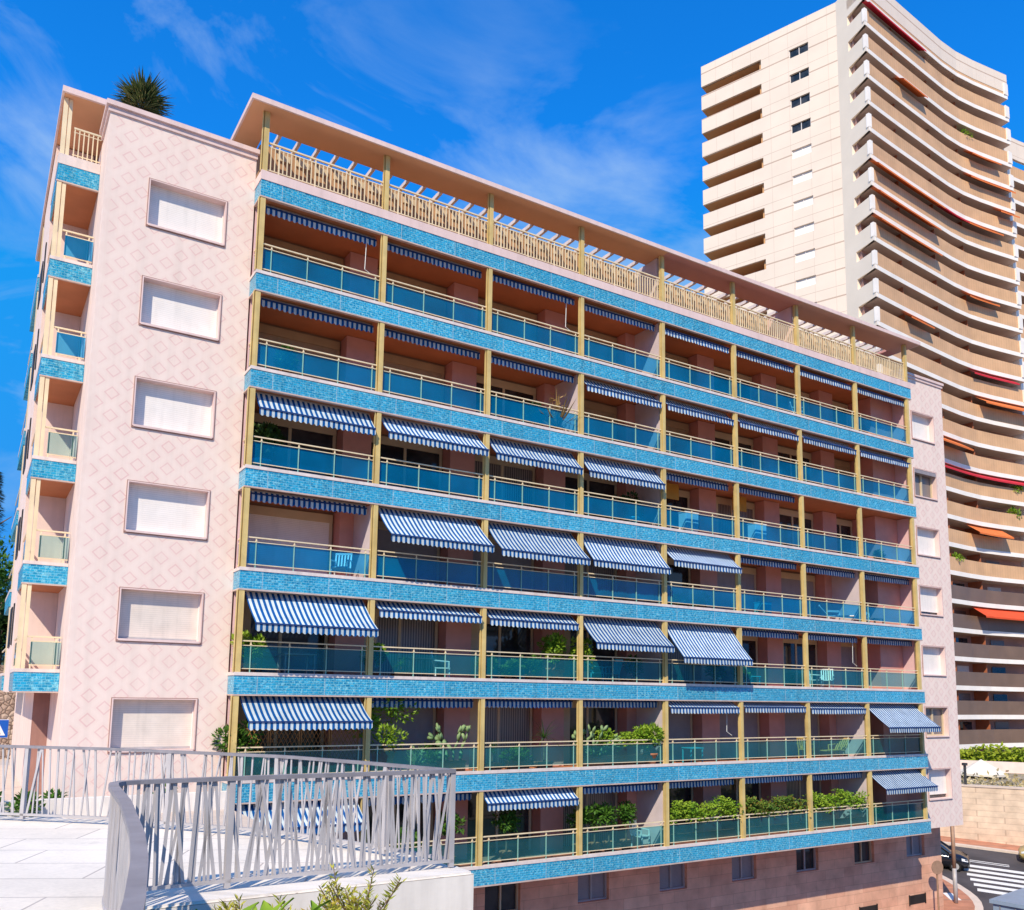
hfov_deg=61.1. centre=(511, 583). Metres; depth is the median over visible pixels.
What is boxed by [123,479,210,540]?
window
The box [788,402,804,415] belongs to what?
garden chair
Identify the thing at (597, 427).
balcony door
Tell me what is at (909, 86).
tower awning
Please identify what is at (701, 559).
awning
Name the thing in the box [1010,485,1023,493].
balcony shrub
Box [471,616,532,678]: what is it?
balcony door
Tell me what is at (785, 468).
balcony door
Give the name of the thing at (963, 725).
balcony door
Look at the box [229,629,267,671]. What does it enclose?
potted shrub
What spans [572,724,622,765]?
prickly pear
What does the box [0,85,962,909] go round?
apartment building
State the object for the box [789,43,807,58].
window
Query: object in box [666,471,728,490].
awning
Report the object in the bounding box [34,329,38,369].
side window
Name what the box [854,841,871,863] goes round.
basement window
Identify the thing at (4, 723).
crossing sign
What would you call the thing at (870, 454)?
awning
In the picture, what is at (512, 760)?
planter box
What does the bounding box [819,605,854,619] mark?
lounge chair
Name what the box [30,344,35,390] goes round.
side window
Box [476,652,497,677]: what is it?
potted shrub
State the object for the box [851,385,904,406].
awning
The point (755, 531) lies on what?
garden chair
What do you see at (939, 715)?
window
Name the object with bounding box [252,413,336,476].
balcony door
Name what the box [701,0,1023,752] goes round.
tower block
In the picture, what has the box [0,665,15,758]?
rubble wall
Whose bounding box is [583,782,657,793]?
awning
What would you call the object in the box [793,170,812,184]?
window
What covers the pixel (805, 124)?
window
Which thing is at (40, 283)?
side window
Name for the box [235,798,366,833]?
awning
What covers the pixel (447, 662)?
garden chair
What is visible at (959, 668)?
balcony door
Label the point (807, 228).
window
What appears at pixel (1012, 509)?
balcony shrub
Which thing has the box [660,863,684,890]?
basement window
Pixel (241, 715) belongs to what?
balcony door
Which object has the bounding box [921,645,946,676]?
window
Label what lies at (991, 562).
balcony door
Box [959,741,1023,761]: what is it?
clipped hedge
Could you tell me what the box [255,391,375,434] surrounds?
awning
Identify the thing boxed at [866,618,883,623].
balcony table
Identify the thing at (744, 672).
potted shrub
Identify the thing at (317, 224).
awning
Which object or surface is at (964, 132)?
balcony shrub
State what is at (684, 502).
balcony door
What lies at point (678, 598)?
potted shrub
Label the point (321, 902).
feathery shrub
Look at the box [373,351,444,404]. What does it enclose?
balcony door
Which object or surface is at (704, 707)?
awning
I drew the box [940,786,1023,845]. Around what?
retaining wall
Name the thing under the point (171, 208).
window
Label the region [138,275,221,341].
window
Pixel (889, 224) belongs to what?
tower awning
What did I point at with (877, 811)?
potted shrub
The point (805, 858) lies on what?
basement window
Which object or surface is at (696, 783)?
awning
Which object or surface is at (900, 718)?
awning
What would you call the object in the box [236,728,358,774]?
wooden trellis
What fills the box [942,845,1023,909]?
road
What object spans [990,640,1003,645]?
balcony door
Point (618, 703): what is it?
awning
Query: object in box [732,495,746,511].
hanging board
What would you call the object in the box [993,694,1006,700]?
balcony door
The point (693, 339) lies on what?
awning
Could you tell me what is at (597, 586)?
balcony door
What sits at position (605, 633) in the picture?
awning
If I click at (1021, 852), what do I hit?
car
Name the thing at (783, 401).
balcony door
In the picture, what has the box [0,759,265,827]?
side road
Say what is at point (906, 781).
awning
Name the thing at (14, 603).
side window
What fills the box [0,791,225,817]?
planter wall
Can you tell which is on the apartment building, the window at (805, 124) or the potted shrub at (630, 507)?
the potted shrub at (630, 507)
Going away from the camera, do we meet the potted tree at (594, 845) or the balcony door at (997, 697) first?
the potted tree at (594, 845)
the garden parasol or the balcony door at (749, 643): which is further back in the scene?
the garden parasol
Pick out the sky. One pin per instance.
(592, 109)
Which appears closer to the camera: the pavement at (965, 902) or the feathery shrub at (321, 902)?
the feathery shrub at (321, 902)
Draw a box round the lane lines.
[970,860,1008,866]
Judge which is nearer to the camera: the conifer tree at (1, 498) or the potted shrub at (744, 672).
the potted shrub at (744, 672)
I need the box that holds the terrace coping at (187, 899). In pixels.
[145,866,470,908]
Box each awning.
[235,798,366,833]
[239,694,372,729]
[245,590,378,636]
[250,489,366,514]
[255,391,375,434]
[260,296,373,332]
[265,204,376,272]
[368,792,471,805]
[371,696,473,707]
[375,600,481,623]
[378,506,494,552]
[381,416,488,455]
[384,327,479,359]
[387,242,481,278]
[483,787,578,810]
[485,697,572,707]
[487,609,578,630]
[488,521,590,565]
[490,437,583,474]
[491,355,573,382]
[492,274,574,329]
[579,698,657,707]
[583,534,670,574]
[583,616,674,652]
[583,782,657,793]
[584,303,654,330]
[584,378,661,407]
[584,455,665,489]
[665,328,728,352]
[665,399,733,425]
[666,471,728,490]
[667,546,741,573]
[668,622,752,665]
[668,701,739,735]
[669,778,733,788]
[729,348,792,372]
[731,415,798,440]
[732,484,794,502]
[733,555,796,569]
[735,627,798,639]
[736,700,805,712]
[745,775,802,783]
[793,367,851,390]
[794,431,856,454]
[798,563,854,577]
[800,632,857,665]
[802,701,866,713]
[812,772,862,780]
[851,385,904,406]
[852,446,909,467]
[859,636,911,646]
[862,2,925,50]
[864,572,908,584]
[869,160,945,208]
[869,702,940,732]
[871,188,940,229]
[872,215,942,255]
[872,769,937,794]
[894,78,927,97]
[903,313,934,328]
[937,206,969,222]
[943,437,973,450]
[945,465,1023,485]
[961,220,1003,235]
[961,292,999,306]
[963,151,1001,164]
[963,174,1015,193]
[966,524,1013,538]
[971,606,1023,620]
[975,372,1019,384]
[976,397,1023,410]
[993,209,1019,217]
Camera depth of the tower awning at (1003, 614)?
93.49 m
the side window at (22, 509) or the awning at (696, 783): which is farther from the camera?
the awning at (696, 783)
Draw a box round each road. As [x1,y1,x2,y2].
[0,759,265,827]
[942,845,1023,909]
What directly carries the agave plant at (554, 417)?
on the apartment building
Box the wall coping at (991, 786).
[961,784,1023,789]
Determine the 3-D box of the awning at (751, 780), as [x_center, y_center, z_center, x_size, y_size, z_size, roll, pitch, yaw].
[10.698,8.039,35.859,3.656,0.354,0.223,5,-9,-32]
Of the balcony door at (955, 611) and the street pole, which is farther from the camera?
the balcony door at (955, 611)
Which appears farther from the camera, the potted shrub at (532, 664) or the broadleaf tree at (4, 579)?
the broadleaf tree at (4, 579)
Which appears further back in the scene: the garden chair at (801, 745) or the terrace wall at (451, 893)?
the garden chair at (801, 745)
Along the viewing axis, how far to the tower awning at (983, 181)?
101.25 m
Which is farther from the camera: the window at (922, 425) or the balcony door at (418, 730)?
the window at (922, 425)
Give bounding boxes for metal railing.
[0,745,451,859]
[102,769,455,909]
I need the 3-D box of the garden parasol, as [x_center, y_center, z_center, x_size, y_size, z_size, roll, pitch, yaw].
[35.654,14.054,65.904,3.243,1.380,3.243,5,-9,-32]
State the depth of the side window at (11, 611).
28.41 m
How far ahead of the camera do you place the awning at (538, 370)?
31.42 m
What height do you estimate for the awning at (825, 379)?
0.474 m
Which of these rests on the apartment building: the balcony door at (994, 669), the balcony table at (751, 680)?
the balcony table at (751, 680)
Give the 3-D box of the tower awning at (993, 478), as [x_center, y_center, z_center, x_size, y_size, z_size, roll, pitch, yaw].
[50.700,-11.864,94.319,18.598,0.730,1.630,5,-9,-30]
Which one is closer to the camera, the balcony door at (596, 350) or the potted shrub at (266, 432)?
the potted shrub at (266, 432)
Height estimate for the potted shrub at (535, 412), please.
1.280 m
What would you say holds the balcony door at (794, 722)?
in the apartment building
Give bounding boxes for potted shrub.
[211,720,263,775]
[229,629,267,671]
[252,422,287,466]
[273,343,299,373]
[343,697,419,769]
[359,643,388,675]
[393,826,421,850]
[403,745,425,769]
[418,742,448,766]
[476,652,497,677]
[498,658,519,678]
[516,654,544,679]
[522,400,548,425]
[537,632,567,679]
[568,636,596,680]
[610,490,644,522]
[622,654,643,681]
[637,722,664,763]
[670,591,688,605]
[693,591,710,607]
[703,664,725,683]
[732,666,751,684]
[872,549,886,559]
[873,804,880,820]
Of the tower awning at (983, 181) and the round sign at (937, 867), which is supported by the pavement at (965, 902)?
the round sign at (937, 867)
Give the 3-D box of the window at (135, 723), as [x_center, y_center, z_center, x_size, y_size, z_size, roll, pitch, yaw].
[-9.898,3.905,23.934,2.246,1.491,0.360,5,-9,-32]
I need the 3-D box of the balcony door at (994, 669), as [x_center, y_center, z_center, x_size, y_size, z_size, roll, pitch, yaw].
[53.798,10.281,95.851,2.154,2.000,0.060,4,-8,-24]
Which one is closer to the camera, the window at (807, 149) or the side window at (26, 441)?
the side window at (26, 441)
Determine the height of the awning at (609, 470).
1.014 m
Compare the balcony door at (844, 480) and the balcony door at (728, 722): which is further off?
the balcony door at (844, 480)
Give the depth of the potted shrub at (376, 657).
27.21 m
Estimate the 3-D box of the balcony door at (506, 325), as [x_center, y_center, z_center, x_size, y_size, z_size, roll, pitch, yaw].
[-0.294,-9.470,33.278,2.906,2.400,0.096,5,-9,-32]
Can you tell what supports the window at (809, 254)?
in the tower block at (807, 119)
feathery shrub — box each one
[212,893,254,909]
[267,893,340,909]
[318,863,407,909]
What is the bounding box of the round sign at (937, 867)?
[931,861,942,909]
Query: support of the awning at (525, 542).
attached to the apartment building
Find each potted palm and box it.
[390,658,411,675]
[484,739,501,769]
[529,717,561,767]
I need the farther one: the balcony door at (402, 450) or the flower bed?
the flower bed
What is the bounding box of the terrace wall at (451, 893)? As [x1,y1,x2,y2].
[152,874,473,909]
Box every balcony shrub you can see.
[952,551,964,561]
[960,128,972,137]
[1007,506,1021,519]
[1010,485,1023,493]
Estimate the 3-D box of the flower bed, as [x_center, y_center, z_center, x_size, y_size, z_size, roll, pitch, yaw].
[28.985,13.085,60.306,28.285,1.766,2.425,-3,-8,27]
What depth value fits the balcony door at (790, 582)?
40.55 m
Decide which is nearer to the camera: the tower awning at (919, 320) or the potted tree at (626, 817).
the potted tree at (626, 817)
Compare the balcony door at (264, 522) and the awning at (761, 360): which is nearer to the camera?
the balcony door at (264, 522)
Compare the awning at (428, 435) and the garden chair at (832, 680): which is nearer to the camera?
the awning at (428, 435)
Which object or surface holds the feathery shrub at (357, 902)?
on the planting bed
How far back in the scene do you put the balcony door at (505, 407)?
33.03 m
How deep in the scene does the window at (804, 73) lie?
96.76 m
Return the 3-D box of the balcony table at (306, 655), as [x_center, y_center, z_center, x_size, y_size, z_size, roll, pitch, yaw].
[-6.569,2.507,26.405,1.000,0.700,0.800,5,-9,-32]
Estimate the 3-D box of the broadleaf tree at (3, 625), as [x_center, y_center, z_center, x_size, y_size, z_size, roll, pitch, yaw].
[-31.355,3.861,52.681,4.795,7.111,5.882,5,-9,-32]
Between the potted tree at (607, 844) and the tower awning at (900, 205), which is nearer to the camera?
the potted tree at (607, 844)
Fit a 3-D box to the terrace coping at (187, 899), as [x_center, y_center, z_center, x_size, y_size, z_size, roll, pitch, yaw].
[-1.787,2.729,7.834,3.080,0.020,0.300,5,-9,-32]
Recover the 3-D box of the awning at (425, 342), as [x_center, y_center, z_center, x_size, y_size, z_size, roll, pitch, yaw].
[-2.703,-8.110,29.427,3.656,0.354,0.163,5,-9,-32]
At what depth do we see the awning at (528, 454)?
30.70 m
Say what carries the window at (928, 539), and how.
in the apartment building
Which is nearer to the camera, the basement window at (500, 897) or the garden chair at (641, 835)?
the basement window at (500, 897)
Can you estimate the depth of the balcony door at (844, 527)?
42.94 m
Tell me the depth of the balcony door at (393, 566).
30.06 m
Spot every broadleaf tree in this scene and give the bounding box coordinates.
[0,535,14,644]
[0,589,8,664]
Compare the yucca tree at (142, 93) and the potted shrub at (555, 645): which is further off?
the potted shrub at (555, 645)
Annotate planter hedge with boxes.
[595,725,648,765]
[669,795,743,844]
[736,794,810,836]
[800,787,867,830]
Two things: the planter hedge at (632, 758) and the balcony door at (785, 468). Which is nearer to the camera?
the planter hedge at (632, 758)
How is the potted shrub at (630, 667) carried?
on the apartment building
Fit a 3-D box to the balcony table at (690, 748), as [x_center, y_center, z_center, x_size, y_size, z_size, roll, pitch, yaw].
[7.115,6.774,34.190,0.700,0.620,0.560,5,-9,-32]
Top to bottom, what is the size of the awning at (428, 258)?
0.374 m
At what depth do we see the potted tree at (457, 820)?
28.04 m
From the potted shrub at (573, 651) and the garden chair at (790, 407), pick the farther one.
the garden chair at (790, 407)
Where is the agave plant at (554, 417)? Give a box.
[533,390,579,429]
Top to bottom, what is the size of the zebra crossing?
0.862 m
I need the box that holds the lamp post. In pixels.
[962,763,967,784]
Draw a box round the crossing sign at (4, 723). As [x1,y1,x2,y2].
[0,719,8,737]
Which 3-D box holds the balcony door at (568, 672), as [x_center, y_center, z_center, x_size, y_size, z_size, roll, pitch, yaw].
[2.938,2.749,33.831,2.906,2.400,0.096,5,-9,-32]
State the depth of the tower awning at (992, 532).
94.16 m
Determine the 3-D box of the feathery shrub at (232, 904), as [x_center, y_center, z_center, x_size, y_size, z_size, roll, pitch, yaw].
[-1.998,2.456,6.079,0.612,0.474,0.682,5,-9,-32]
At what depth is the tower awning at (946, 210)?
97.16 m
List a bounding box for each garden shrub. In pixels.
[5,788,45,816]
[41,787,67,798]
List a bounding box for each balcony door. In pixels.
[237,697,323,774]
[240,599,327,673]
[246,505,332,573]
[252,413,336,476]
[257,323,339,382]
[262,236,343,290]
[358,798,432,859]
[360,698,435,770]
[363,608,437,676]
[370,435,442,492]
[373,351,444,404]
[376,269,446,319]
[376,521,439,583]
[467,792,530,855]
[469,699,531,767]
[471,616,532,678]
[472,535,533,591]
[474,454,534,507]
[476,375,535,423]
[477,298,536,343]
[563,787,616,845]
[564,624,616,681]
[564,700,616,763]
[565,471,616,519]
[565,547,616,599]
[566,324,616,365]
[584,400,616,441]
[665,353,687,384]
[666,420,688,456]
[666,490,689,528]
[667,557,690,605]
[668,633,691,683]
[668,706,692,759]
[669,786,693,833]
[714,367,751,401]
[715,431,753,470]
[716,497,754,539]
[717,567,756,611]
[719,633,757,684]
[720,702,759,758]
[721,778,761,828]
[776,385,809,416]
[778,446,811,482]
[779,508,813,548]
[781,572,815,617]
[783,638,817,686]
[785,703,819,755]
[786,775,821,822]
[832,401,847,427]
[834,459,850,490]
[836,519,852,554]
[841,642,857,687]
[954,610,965,614]
[955,638,967,642]
[957,665,968,671]
[958,694,970,700]
[960,722,971,729]
[986,561,998,564]
[987,587,1000,590]
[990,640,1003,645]
[992,667,1005,673]
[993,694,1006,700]
[995,722,1008,728]
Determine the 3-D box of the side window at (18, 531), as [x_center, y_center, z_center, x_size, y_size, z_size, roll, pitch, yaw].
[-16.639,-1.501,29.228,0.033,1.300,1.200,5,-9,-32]
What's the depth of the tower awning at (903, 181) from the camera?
91.55 m
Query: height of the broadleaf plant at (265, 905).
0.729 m
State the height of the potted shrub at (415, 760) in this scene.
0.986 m
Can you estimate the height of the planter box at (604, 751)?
1.032 m
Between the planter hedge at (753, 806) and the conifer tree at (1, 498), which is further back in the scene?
the conifer tree at (1, 498)
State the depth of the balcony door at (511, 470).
32.67 m
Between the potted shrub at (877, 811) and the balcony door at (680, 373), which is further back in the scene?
the potted shrub at (877, 811)
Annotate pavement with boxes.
[0,816,472,909]
[940,836,1019,850]
[943,879,974,909]
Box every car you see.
[941,841,969,871]
[1018,845,1023,859]
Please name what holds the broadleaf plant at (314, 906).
on the planting bed
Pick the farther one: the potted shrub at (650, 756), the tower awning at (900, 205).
the tower awning at (900, 205)
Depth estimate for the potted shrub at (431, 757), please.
28.02 m
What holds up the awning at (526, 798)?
attached to the apartment building
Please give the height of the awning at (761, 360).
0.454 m
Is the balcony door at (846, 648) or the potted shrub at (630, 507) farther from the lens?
the balcony door at (846, 648)
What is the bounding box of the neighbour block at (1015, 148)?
[1003,138,1023,593]
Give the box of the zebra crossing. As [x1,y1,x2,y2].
[964,865,1023,894]
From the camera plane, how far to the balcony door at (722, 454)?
39.25 m
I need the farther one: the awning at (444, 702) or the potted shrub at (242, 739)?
the awning at (444, 702)
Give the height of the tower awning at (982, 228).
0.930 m
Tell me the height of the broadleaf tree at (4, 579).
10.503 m
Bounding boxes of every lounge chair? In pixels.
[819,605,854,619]
[820,737,849,756]
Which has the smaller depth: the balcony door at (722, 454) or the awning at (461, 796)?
the awning at (461, 796)
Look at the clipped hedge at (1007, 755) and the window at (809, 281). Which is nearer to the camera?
the clipped hedge at (1007, 755)
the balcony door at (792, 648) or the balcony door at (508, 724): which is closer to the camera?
the balcony door at (508, 724)
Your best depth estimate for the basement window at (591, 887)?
32.73 m
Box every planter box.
[499,745,532,768]
[588,741,610,755]
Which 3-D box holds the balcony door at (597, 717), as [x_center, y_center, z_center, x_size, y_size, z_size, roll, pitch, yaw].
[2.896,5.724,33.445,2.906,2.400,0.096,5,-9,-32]
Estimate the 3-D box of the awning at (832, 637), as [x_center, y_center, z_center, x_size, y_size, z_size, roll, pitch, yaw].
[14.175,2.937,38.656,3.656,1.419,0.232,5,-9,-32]
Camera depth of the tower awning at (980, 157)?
101.31 m
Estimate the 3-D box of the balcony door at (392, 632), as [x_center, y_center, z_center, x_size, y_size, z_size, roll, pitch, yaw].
[-3.859,2.110,29.637,2.906,2.400,0.096,5,-9,-32]
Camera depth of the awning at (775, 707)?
35.99 m
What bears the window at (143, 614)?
in the apartment building
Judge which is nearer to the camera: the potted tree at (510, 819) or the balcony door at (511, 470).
the potted tree at (510, 819)
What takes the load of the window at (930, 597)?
in the apartment building
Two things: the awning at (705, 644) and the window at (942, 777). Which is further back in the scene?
the window at (942, 777)
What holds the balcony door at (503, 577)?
in the apartment building
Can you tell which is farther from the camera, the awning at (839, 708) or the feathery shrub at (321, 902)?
the awning at (839, 708)
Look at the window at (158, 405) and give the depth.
25.19 m
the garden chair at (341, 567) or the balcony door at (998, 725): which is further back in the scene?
the balcony door at (998, 725)
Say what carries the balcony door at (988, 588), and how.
in the tower block at (807, 119)
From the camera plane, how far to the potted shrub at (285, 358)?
26.72 m
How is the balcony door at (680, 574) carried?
in the apartment building
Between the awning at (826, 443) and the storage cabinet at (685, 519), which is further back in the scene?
the awning at (826, 443)
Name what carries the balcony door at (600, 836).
in the apartment building
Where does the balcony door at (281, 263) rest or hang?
in the apartment building
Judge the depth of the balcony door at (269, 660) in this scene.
27.57 m
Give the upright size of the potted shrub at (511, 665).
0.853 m
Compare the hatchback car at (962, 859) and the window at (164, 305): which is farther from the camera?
the hatchback car at (962, 859)
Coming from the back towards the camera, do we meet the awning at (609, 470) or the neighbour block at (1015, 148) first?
the neighbour block at (1015, 148)
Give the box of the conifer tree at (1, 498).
[0,472,11,590]
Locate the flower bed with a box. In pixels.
[961,768,1023,786]
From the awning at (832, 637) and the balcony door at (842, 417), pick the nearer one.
the awning at (832, 637)
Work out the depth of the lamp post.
58.04 m
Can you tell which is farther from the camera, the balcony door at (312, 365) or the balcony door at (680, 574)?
the balcony door at (680, 574)
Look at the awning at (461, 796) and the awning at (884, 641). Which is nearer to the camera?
the awning at (461, 796)
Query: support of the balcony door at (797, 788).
in the apartment building
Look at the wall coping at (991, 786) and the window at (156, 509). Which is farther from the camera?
the wall coping at (991, 786)
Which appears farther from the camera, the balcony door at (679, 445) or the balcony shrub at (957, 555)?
the balcony shrub at (957, 555)
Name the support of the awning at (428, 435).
attached to the apartment building
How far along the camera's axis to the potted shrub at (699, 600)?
35.04 m
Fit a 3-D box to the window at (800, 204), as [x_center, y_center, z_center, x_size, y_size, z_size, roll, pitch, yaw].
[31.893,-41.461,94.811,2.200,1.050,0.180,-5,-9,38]
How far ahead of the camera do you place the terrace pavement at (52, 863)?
8.82 m
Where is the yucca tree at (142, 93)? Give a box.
[112,68,173,116]
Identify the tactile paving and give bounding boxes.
[943,893,960,899]
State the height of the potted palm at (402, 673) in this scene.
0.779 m
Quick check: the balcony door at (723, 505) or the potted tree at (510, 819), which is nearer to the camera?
the potted tree at (510, 819)
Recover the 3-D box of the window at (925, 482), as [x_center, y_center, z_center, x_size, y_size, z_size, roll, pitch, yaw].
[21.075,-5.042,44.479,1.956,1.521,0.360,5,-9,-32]
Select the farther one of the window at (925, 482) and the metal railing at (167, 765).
the window at (925, 482)
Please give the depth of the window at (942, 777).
42.88 m
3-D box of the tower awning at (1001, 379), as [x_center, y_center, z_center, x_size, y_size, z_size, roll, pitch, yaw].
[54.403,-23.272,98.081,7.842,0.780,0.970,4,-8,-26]
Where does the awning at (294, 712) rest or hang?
attached to the apartment building
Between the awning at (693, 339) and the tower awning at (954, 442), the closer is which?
the awning at (693, 339)
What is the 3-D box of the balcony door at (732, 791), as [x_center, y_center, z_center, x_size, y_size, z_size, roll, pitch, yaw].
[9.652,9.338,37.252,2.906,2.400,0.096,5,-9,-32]
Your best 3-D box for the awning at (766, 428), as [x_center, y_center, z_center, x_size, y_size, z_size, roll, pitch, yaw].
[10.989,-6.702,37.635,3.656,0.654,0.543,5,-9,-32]
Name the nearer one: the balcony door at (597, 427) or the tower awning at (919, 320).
the balcony door at (597, 427)
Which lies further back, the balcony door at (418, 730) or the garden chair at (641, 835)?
the garden chair at (641, 835)
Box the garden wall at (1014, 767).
[960,760,1023,773]
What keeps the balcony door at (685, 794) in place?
in the apartment building
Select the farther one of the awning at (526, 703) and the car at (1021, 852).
the car at (1021, 852)
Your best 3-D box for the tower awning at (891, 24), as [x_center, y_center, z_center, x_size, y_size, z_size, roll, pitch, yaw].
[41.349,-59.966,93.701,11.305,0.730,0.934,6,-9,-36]
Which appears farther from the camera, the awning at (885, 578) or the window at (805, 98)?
the window at (805, 98)
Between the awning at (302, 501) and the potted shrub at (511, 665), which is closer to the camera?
the awning at (302, 501)
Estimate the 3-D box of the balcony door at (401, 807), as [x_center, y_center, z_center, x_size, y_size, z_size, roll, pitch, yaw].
[-3.942,8.059,28.865,2.906,2.400,0.096,5,-9,-32]
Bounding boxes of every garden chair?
[330,553,352,575]
[429,652,449,676]
[589,662,606,680]
[601,659,622,681]
[629,821,649,847]
[747,522,766,541]
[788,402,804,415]
[796,737,813,757]
[809,671,823,686]
[821,669,833,686]
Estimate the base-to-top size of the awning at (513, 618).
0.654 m
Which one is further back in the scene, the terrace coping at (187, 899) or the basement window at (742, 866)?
the basement window at (742, 866)
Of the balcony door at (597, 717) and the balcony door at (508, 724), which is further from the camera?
the balcony door at (597, 717)
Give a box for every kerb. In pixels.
[942,875,983,909]
[943,841,1017,853]
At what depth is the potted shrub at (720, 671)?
34.97 m
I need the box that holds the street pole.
[950,826,957,902]
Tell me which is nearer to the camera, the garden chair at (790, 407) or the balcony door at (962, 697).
the garden chair at (790, 407)
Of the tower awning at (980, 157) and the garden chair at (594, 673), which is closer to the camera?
the garden chair at (594, 673)
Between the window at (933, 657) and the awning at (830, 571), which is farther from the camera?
the window at (933, 657)
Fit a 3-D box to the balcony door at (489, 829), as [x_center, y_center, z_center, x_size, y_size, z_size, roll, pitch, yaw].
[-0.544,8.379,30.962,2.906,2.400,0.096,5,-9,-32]
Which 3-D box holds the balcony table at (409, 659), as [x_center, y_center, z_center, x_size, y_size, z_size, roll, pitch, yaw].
[-3.138,2.834,28.639,1.000,0.720,0.800,5,-9,-32]
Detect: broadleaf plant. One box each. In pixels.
[243,898,293,909]
[310,900,330,909]
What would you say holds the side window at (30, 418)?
in the apartment building
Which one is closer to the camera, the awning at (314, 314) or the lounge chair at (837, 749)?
the awning at (314, 314)
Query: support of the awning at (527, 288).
attached to the apartment building
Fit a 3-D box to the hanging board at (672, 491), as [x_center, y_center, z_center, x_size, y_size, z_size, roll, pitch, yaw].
[6.616,-3.833,36.139,0.840,0.650,0.050,5,-9,-32]
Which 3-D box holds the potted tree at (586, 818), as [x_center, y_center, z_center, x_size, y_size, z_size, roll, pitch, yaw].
[2.357,8.729,30.778,1.184,1.732,0.868,5,-9,-32]
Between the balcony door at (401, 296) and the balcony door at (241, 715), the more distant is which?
the balcony door at (401, 296)
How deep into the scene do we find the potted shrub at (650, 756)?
32.41 m
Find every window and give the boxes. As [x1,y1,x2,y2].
[7,607,12,647]
[10,603,14,644]
[15,517,20,559]
[18,509,23,550]
[23,429,28,474]
[27,418,31,458]
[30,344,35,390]
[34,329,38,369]
[37,261,43,309]
[42,242,46,282]
[107,697,197,753]
[115,587,203,644]
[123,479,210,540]
[131,376,216,439]
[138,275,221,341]
[146,177,227,247]
[485,883,517,909]
[578,873,606,901]
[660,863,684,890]
[732,855,753,880]
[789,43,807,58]
[790,68,808,83]
[791,93,809,107]
[791,118,810,133]
[792,145,811,158]
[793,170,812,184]
[794,196,812,210]
[794,223,813,236]
[795,249,814,262]
[796,276,815,288]
[796,848,815,871]
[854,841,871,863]
[906,835,921,856]
[910,410,934,444]
[913,467,937,501]
[916,525,940,558]
[919,585,943,616]
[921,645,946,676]
[924,706,949,737]
[927,768,952,800]
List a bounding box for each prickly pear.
[427,723,470,770]
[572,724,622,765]
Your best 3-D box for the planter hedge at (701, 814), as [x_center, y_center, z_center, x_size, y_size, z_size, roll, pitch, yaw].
[7.418,9.131,33.574,3.754,1.795,1.344,5,-9,-32]
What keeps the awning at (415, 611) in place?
attached to the apartment building
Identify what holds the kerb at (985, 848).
on the road at (1014, 862)
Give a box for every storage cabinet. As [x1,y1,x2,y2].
[678,511,698,531]
[754,601,771,613]
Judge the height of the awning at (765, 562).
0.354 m
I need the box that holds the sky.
[0,0,1023,646]
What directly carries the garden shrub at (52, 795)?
on the side road at (8, 791)
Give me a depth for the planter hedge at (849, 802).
37.62 m
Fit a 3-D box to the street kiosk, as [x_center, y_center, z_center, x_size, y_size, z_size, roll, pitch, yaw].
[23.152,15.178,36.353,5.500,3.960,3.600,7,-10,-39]
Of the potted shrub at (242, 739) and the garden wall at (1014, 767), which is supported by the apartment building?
the potted shrub at (242, 739)
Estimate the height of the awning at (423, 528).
1.354 m
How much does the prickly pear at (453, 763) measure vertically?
1.644 m
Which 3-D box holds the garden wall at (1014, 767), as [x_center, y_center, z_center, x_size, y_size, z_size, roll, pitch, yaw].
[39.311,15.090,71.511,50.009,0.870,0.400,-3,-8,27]
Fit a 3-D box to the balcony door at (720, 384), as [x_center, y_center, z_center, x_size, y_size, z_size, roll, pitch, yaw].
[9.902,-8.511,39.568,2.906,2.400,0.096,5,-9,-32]
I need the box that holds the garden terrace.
[961,773,1023,786]
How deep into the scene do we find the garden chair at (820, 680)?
38.45 m
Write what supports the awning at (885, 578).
attached to the apartment building
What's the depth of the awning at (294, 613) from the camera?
25.43 m
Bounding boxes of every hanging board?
[666,483,678,499]
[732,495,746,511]
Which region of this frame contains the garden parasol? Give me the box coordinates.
[961,759,1005,777]
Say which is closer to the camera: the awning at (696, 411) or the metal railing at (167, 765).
the metal railing at (167, 765)
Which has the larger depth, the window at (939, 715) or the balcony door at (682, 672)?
the window at (939, 715)
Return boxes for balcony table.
[276,653,316,673]
[398,657,434,676]
[681,747,702,762]
[743,676,760,684]
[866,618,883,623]
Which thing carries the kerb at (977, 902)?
on the road at (1014, 862)
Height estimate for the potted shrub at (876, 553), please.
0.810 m
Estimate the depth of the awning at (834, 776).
37.94 m
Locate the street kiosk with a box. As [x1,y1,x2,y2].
[989,888,1023,909]
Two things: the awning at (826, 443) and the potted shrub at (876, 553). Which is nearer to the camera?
the awning at (826, 443)
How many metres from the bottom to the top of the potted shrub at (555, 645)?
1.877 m
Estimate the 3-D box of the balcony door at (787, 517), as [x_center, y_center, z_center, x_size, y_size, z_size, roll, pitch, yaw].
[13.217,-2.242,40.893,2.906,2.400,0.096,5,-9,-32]
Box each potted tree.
[440,811,466,864]
[491,809,521,861]
[565,805,593,854]
[585,802,611,852]
[594,800,618,851]
[615,800,637,849]
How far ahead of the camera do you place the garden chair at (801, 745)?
37.62 m
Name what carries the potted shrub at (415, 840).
on the apartment building
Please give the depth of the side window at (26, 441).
29.19 m
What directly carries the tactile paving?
on the pavement at (965, 902)
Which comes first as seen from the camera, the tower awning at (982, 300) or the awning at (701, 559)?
the awning at (701, 559)

